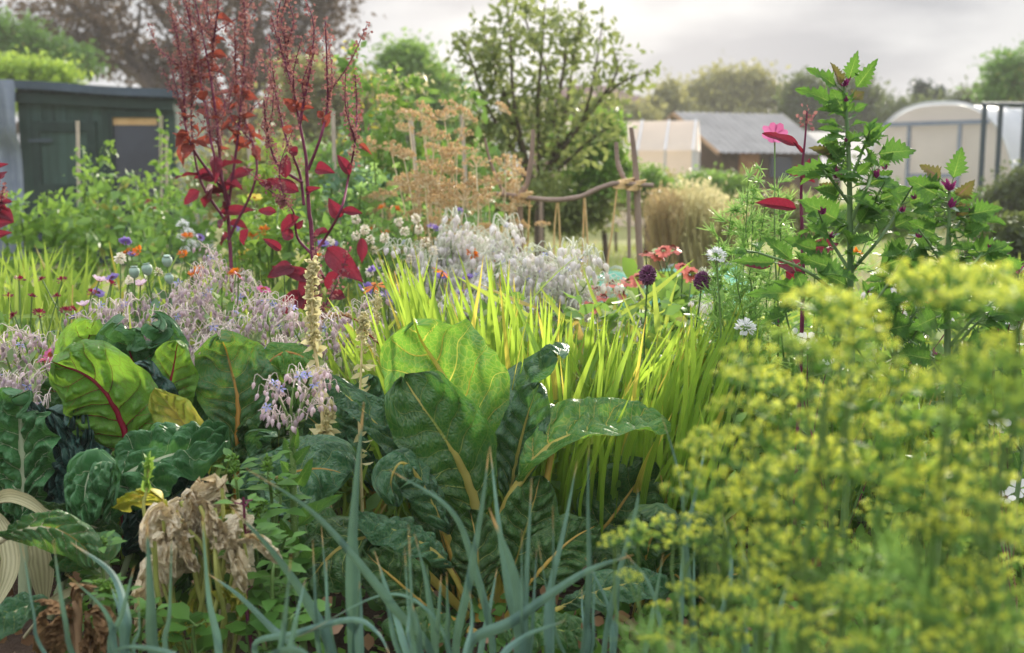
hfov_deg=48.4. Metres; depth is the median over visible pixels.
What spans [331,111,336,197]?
bamboo cane
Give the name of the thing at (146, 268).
poppy plant
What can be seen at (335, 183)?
amaranth plant
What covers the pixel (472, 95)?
flowering kale
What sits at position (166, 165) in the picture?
bamboo cane
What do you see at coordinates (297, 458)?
borage plant
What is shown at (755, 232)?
feathery plant
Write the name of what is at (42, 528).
swiss chard
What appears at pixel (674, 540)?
fennel
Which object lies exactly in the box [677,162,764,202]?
elder bush
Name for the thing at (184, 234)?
marigold plant
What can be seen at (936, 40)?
sky
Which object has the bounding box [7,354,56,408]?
borage plant
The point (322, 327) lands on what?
borage plant
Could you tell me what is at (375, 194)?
dry umbel plant
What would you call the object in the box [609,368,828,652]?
fennel
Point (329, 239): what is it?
seed head plant
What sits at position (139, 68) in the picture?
copper beech
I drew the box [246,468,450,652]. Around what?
leek
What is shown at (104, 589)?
pigweed
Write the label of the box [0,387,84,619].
swiss chard
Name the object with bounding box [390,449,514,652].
leek
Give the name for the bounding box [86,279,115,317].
crimson scabious
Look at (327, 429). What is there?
seed stalk
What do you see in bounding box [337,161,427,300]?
goosefoot
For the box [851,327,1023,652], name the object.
fennel
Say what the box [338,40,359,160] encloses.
hop bine
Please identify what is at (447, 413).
swiss chard
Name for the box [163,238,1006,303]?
grass
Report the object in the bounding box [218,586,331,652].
pigweed
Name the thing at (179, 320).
borage plant
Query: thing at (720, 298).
white scabious
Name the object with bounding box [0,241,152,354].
lime iris clump
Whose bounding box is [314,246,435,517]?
crocosmia clump
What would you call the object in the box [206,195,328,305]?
goosefoot
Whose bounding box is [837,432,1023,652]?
fennel
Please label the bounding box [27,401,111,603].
kale
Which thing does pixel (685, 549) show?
leek
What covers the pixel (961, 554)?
fennel
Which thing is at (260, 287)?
magenta cosmos
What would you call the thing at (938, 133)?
polytunnel
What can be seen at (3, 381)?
borage plant
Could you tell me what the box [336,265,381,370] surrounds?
violet scabious
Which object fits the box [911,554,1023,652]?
fennel
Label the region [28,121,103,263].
door
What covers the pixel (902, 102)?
skyline hedge
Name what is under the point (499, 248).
borage plant
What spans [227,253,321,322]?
marigold plant
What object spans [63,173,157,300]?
tomato plant
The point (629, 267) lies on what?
squash plant
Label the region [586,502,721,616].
beet plant
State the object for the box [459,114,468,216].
bamboo cane
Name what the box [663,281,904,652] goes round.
fennel
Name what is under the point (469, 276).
violet scabious
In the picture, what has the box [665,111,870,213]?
wooden shed
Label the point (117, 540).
pigweed
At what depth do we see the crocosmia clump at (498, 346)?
2.92 m
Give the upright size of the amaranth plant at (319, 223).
0.964 m
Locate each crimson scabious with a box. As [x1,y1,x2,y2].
[3,275,37,374]
[9,305,76,370]
[38,276,73,350]
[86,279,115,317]
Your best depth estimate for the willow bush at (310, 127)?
19.37 m
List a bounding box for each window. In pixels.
[107,112,164,211]
[769,157,791,177]
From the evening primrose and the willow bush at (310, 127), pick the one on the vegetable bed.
the evening primrose
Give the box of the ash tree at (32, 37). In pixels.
[0,6,117,136]
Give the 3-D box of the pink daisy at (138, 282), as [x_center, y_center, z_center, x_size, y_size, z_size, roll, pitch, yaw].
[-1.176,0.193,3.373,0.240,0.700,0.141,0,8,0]
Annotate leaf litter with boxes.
[0,514,975,652]
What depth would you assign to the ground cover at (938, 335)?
3.31 m
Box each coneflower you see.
[582,273,652,338]
[591,277,637,317]
[638,250,648,293]
[647,244,681,330]
[675,263,698,334]
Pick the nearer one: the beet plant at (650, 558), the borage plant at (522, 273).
the beet plant at (650, 558)
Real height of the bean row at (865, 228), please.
1.045 m
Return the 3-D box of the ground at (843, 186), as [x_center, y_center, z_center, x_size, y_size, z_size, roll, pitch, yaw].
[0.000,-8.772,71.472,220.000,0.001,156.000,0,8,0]
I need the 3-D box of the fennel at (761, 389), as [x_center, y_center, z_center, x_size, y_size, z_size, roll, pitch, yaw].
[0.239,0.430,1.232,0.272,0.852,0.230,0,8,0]
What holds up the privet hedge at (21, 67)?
on the grass path
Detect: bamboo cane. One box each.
[75,121,80,266]
[159,115,162,276]
[164,136,168,288]
[245,112,255,216]
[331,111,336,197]
[338,174,342,247]
[409,119,425,260]
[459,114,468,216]
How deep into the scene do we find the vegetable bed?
2.52 m
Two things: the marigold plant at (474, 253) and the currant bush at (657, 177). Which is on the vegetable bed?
the marigold plant at (474, 253)
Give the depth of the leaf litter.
2.24 m
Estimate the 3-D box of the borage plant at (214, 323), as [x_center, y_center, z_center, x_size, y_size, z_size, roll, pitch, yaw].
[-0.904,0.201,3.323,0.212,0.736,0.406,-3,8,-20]
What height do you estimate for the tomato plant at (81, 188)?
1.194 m
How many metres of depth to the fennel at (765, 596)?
1.12 m
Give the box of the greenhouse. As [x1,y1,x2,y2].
[556,119,699,226]
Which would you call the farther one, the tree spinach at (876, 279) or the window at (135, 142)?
the window at (135, 142)
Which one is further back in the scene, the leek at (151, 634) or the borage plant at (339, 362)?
the borage plant at (339, 362)
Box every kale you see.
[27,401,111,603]
[312,40,420,261]
[346,62,444,264]
[411,78,509,237]
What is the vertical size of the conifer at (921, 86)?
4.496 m
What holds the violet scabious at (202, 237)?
on the vegetable bed
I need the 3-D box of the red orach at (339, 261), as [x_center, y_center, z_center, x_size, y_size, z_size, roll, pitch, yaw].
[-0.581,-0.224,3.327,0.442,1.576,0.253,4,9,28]
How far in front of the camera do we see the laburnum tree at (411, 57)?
22.24 m
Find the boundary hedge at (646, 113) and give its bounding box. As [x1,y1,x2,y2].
[493,85,667,144]
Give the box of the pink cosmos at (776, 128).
[762,122,787,413]
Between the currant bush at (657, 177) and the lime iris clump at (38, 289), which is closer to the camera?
the lime iris clump at (38, 289)
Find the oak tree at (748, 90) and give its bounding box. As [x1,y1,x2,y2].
[676,53,790,113]
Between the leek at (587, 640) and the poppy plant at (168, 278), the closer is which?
the leek at (587, 640)
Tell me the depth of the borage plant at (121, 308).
3.23 m
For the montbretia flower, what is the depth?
3.37 m
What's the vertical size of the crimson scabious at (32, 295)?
0.686 m
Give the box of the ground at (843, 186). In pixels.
[298,178,860,203]
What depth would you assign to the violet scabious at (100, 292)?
3.54 m
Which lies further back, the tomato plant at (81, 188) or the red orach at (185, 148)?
the tomato plant at (81, 188)
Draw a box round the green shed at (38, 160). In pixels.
[0,79,213,264]
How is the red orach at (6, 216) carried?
on the vegetable bed
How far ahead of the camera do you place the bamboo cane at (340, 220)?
5.66 m
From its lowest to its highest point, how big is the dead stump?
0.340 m
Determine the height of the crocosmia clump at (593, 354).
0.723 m
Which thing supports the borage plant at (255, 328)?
on the vegetable bed
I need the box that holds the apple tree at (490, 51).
[442,0,660,255]
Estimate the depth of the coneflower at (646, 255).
3.97 m
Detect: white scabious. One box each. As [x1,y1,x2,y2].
[705,246,726,388]
[709,317,755,541]
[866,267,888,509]
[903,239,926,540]
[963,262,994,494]
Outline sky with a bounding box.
[0,0,1023,177]
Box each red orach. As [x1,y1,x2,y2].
[0,163,13,237]
[146,0,269,292]
[239,0,372,381]
[742,104,838,571]
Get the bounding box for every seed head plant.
[114,252,162,321]
[318,236,335,342]
[343,214,374,314]
[366,266,413,333]
[370,232,397,339]
[394,213,422,325]
[394,237,438,287]
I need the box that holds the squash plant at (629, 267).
[564,248,713,339]
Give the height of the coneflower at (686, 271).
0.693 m
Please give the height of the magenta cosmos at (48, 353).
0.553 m
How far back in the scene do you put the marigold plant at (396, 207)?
4.58 m
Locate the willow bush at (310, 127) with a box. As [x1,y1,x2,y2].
[249,45,409,214]
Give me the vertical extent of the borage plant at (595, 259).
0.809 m
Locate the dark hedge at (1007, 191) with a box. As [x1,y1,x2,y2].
[944,159,1023,242]
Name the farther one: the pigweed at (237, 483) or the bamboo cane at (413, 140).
the bamboo cane at (413, 140)
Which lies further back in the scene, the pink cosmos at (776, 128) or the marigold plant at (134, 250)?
the marigold plant at (134, 250)
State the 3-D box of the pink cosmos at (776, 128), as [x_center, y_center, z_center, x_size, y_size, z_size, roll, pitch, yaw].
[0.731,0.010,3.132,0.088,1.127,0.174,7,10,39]
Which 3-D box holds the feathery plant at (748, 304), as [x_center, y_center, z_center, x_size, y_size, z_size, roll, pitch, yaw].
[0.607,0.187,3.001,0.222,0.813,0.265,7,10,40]
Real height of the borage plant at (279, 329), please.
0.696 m
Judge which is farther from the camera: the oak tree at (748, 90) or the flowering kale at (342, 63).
the oak tree at (748, 90)
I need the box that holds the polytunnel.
[860,101,1022,227]
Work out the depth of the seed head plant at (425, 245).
3.97 m
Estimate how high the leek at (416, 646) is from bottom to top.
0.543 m
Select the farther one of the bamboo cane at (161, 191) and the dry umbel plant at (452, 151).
the bamboo cane at (161, 191)
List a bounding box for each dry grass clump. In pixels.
[640,180,693,271]
[662,173,728,273]
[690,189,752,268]
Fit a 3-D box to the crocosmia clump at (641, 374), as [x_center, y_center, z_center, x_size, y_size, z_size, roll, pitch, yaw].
[0.381,0.256,3.036,0.425,0.690,0.685,2,8,16]
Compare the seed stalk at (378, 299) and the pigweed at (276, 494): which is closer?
the pigweed at (276, 494)
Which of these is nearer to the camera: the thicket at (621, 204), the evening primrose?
the evening primrose
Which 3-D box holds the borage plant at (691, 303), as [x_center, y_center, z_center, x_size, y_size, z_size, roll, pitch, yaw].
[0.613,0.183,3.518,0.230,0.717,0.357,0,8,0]
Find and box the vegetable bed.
[0,429,1023,652]
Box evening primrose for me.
[238,193,270,305]
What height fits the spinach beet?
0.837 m
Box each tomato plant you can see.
[33,140,128,288]
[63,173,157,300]
[99,109,208,291]
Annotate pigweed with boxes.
[76,530,144,641]
[80,573,167,652]
[156,602,227,652]
[211,493,274,652]
[214,448,289,652]
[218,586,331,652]
[227,523,312,650]
[240,450,311,619]
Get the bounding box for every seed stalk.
[300,255,338,593]
[309,395,341,435]
[351,311,376,511]
[364,289,382,370]
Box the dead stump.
[32,582,118,652]
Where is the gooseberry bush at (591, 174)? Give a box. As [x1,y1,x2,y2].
[545,101,653,273]
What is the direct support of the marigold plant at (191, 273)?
on the vegetable bed
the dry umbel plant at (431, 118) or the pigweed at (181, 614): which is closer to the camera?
the pigweed at (181, 614)
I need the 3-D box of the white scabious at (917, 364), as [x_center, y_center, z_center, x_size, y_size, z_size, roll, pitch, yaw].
[1.064,0.175,2.965,0.089,0.844,0.082,0,8,0]
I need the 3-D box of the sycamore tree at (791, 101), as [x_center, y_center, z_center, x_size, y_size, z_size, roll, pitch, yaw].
[11.172,-6.703,39.443,4.884,4.730,3.448,0,8,0]
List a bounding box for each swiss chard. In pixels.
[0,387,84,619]
[0,489,123,640]
[40,311,210,547]
[64,419,229,606]
[102,324,303,526]
[194,329,356,546]
[290,316,670,652]
[303,374,386,512]
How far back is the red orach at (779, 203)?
2.61 m
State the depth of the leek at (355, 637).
1.75 m
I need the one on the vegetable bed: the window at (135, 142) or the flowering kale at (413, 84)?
the flowering kale at (413, 84)
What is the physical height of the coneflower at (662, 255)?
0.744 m
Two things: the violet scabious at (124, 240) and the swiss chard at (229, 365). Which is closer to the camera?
the swiss chard at (229, 365)
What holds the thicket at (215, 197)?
on the grass path
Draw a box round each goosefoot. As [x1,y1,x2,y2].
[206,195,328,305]
[305,205,446,321]
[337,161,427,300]
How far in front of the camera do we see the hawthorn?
42.79 m
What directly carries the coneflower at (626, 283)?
on the vegetable bed
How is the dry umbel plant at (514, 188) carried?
on the vegetable bed
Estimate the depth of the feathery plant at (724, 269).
3.03 m
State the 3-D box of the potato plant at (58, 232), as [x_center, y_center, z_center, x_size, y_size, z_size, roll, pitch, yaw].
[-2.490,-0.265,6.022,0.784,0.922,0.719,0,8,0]
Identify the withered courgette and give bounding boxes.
[112,451,282,652]
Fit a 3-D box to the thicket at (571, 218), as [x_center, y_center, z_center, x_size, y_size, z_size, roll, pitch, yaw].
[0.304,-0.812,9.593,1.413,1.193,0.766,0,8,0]
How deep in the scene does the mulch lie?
2.52 m
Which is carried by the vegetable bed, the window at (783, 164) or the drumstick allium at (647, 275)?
the drumstick allium at (647, 275)
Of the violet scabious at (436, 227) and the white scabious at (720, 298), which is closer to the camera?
the white scabious at (720, 298)
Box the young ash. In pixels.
[956,34,1023,107]
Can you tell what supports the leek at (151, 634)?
on the vegetable bed
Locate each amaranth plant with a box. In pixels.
[179,183,368,363]
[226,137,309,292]
[311,146,423,297]
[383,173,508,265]
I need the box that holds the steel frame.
[977,102,1023,193]
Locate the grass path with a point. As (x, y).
(622, 236)
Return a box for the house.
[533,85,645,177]
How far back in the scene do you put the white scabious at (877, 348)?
3.11 m
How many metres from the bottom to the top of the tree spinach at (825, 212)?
1.263 m
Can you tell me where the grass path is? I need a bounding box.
[2,203,1014,306]
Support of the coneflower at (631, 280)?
on the vegetable bed
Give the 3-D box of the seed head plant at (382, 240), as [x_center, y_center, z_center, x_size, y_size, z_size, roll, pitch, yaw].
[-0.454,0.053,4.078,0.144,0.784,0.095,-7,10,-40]
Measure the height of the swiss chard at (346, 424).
0.413 m
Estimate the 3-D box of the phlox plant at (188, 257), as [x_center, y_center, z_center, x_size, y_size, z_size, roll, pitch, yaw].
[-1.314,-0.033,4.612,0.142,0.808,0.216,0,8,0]
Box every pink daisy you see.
[76,274,146,318]
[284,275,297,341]
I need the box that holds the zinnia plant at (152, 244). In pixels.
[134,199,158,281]
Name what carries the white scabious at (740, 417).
on the vegetable bed
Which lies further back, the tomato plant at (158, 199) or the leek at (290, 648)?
the tomato plant at (158, 199)
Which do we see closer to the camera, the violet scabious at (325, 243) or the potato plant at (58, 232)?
the violet scabious at (325, 243)
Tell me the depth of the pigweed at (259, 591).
2.07 m
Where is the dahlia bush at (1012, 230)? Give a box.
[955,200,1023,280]
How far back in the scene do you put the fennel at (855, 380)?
1.40 m
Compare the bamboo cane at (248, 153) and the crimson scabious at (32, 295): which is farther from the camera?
the bamboo cane at (248, 153)
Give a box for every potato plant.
[0,189,125,297]
[114,155,227,311]
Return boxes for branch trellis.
[484,127,653,310]
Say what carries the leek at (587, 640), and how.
on the vegetable bed
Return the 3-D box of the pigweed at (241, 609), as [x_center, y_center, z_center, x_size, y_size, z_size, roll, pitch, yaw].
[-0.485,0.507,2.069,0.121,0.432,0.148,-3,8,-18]
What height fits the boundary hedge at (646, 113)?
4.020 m
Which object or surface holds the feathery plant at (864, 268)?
on the vegetable bed
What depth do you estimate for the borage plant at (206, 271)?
3.44 m
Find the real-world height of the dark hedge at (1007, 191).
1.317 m
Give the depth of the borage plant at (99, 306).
3.14 m
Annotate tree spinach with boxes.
[730,50,940,618]
[831,248,952,606]
[890,147,1023,605]
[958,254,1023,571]
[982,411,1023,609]
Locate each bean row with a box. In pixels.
[739,184,846,252]
[812,176,942,256]
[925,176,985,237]
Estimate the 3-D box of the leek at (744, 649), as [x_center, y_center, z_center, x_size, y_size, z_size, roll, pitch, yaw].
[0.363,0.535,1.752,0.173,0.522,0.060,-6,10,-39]
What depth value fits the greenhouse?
20.03 m
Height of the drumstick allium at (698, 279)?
0.738 m
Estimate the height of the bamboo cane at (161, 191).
1.437 m
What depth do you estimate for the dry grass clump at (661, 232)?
8.80 m
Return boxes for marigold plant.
[120,245,150,322]
[166,232,193,292]
[185,264,203,353]
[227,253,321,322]
[240,224,269,305]
[370,203,403,331]
[466,248,499,278]
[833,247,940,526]
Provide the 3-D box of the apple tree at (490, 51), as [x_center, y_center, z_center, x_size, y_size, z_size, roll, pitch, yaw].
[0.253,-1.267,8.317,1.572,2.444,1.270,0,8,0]
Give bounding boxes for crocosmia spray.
[327,311,378,343]
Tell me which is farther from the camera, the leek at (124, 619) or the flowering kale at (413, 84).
the flowering kale at (413, 84)
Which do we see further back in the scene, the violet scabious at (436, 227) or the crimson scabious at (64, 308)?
the violet scabious at (436, 227)
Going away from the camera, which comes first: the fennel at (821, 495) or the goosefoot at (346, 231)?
the fennel at (821, 495)
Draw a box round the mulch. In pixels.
[10,538,1019,652]
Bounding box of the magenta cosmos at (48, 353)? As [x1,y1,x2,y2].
[36,348,52,376]
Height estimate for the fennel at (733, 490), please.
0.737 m
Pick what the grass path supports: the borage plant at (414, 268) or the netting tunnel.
the netting tunnel
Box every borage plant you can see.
[0,323,57,512]
[0,370,41,409]
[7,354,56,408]
[64,298,110,325]
[102,290,168,339]
[147,282,230,348]
[168,240,252,337]
[181,270,239,359]
[189,299,298,365]
[219,280,300,376]
[252,362,342,651]
[253,290,349,500]
[324,293,389,382]
[371,237,457,326]
[420,205,491,308]
[429,273,540,335]
[436,229,520,320]
[448,212,525,319]
[478,244,576,325]
[511,241,603,346]
[527,236,623,370]
[554,313,652,371]
[685,267,734,388]
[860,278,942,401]
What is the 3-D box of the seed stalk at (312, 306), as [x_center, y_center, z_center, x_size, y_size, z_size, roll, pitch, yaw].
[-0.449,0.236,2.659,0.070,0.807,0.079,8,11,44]
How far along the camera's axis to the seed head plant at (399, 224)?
4.14 m
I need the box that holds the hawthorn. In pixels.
[636,67,712,120]
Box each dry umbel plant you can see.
[324,181,406,270]
[347,136,476,280]
[358,93,511,256]
[387,155,522,278]
[456,153,550,272]
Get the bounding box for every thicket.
[171,120,324,234]
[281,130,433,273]
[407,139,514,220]
[476,168,631,262]
[553,168,691,251]
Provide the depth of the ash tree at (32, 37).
23.20 m
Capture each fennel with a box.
[597,512,745,652]
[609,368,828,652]
[637,575,735,652]
[658,420,787,652]
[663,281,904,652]
[663,340,834,652]
[700,550,814,652]
[724,375,924,652]
[735,433,923,652]
[775,526,895,652]
[800,359,960,652]
[819,582,959,652]
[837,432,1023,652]
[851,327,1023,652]
[876,252,1023,652]
[892,483,1023,652]
[908,415,1023,652]
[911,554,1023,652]
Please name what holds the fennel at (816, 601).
on the vegetable bed
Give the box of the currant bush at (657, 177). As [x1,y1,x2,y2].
[617,161,689,256]
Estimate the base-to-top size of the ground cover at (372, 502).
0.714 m
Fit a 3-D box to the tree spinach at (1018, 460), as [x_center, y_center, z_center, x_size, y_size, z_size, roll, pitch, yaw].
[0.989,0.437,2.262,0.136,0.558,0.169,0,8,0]
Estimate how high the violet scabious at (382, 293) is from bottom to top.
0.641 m
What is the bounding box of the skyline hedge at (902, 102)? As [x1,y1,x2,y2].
[864,75,1015,125]
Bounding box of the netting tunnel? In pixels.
[577,263,749,310]
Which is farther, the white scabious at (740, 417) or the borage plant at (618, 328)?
the borage plant at (618, 328)
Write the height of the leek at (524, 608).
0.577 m
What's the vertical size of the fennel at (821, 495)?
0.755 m
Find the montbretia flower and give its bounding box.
[363,267,448,311]
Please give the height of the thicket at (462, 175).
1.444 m
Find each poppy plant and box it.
[129,254,172,325]
[164,273,175,319]
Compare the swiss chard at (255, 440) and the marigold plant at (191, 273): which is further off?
the marigold plant at (191, 273)
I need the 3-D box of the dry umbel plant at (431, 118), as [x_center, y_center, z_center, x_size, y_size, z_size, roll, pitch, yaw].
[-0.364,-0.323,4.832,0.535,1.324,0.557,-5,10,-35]
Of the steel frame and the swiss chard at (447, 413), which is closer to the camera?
the swiss chard at (447, 413)
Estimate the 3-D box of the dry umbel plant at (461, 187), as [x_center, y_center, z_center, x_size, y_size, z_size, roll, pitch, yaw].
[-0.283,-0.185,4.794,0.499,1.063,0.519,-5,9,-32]
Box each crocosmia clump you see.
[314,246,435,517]
[379,252,552,520]
[491,377,746,534]
[509,291,635,515]
[584,296,737,506]
[643,292,769,526]
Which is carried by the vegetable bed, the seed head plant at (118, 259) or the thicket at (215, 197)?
the seed head plant at (118, 259)
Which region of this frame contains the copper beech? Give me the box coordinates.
[0,0,386,210]
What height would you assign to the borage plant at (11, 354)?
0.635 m
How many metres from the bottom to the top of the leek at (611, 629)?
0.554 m
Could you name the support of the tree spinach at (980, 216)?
on the vegetable bed
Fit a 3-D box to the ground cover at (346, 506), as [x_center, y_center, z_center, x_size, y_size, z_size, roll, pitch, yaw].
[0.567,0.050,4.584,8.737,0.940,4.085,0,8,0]
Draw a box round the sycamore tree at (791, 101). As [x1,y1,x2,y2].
[766,64,895,200]
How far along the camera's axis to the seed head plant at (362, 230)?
3.96 m
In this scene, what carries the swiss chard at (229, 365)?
on the vegetable bed
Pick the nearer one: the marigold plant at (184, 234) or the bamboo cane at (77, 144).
the marigold plant at (184, 234)
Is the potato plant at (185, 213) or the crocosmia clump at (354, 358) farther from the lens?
the potato plant at (185, 213)
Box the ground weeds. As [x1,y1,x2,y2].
[51,534,1023,652]
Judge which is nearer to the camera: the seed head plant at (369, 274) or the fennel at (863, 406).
the fennel at (863, 406)
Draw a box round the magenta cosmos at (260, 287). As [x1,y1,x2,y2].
[234,271,273,341]
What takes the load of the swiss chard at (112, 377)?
on the vegetable bed
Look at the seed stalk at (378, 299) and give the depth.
2.92 m
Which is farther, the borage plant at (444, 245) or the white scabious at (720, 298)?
the borage plant at (444, 245)
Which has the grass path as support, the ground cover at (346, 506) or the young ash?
the young ash
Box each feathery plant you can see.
[687,164,786,520]
[698,244,791,509]
[708,160,804,477]
[763,187,883,447]
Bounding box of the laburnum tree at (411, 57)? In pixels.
[360,27,497,157]
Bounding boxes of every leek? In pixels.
[21,540,133,652]
[111,516,222,652]
[112,558,307,652]
[209,506,388,652]
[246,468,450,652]
[321,403,434,652]
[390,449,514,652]
[404,525,565,652]
[463,478,633,652]
[538,491,662,652]
[544,449,594,652]
[626,417,751,652]
[700,514,789,652]
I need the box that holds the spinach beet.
[727,356,1023,630]
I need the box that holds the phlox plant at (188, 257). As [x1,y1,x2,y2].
[173,219,196,294]
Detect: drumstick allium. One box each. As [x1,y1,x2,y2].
[638,264,656,387]
[693,270,710,330]
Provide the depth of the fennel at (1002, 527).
1.00 m
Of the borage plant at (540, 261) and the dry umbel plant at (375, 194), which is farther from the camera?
the dry umbel plant at (375, 194)
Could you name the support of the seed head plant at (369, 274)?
on the vegetable bed
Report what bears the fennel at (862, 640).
on the vegetable bed
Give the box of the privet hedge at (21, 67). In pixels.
[0,45,93,115]
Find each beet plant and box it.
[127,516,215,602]
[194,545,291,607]
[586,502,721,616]
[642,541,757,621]
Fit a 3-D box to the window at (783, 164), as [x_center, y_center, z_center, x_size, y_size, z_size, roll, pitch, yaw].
[5.263,-3.120,22.291,0.500,0.400,0.030,-3,8,-21]
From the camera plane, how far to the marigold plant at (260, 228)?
4.33 m
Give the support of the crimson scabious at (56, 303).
on the vegetable bed
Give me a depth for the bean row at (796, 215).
11.84 m
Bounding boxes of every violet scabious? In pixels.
[68,273,118,322]
[119,236,138,326]
[196,225,239,292]
[317,239,337,310]
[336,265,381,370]
[380,286,407,323]
[424,207,462,303]
[436,271,473,321]
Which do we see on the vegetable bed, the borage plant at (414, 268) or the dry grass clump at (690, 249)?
the borage plant at (414, 268)
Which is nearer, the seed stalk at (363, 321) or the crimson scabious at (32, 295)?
the seed stalk at (363, 321)
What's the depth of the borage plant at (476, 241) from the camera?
4.21 m
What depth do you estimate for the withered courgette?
2.05 m
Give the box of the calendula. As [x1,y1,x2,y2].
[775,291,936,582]
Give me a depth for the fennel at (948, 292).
1.02 m
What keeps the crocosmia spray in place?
on the vegetable bed
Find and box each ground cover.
[0,242,1023,576]
[0,262,1023,557]
[3,264,1023,506]

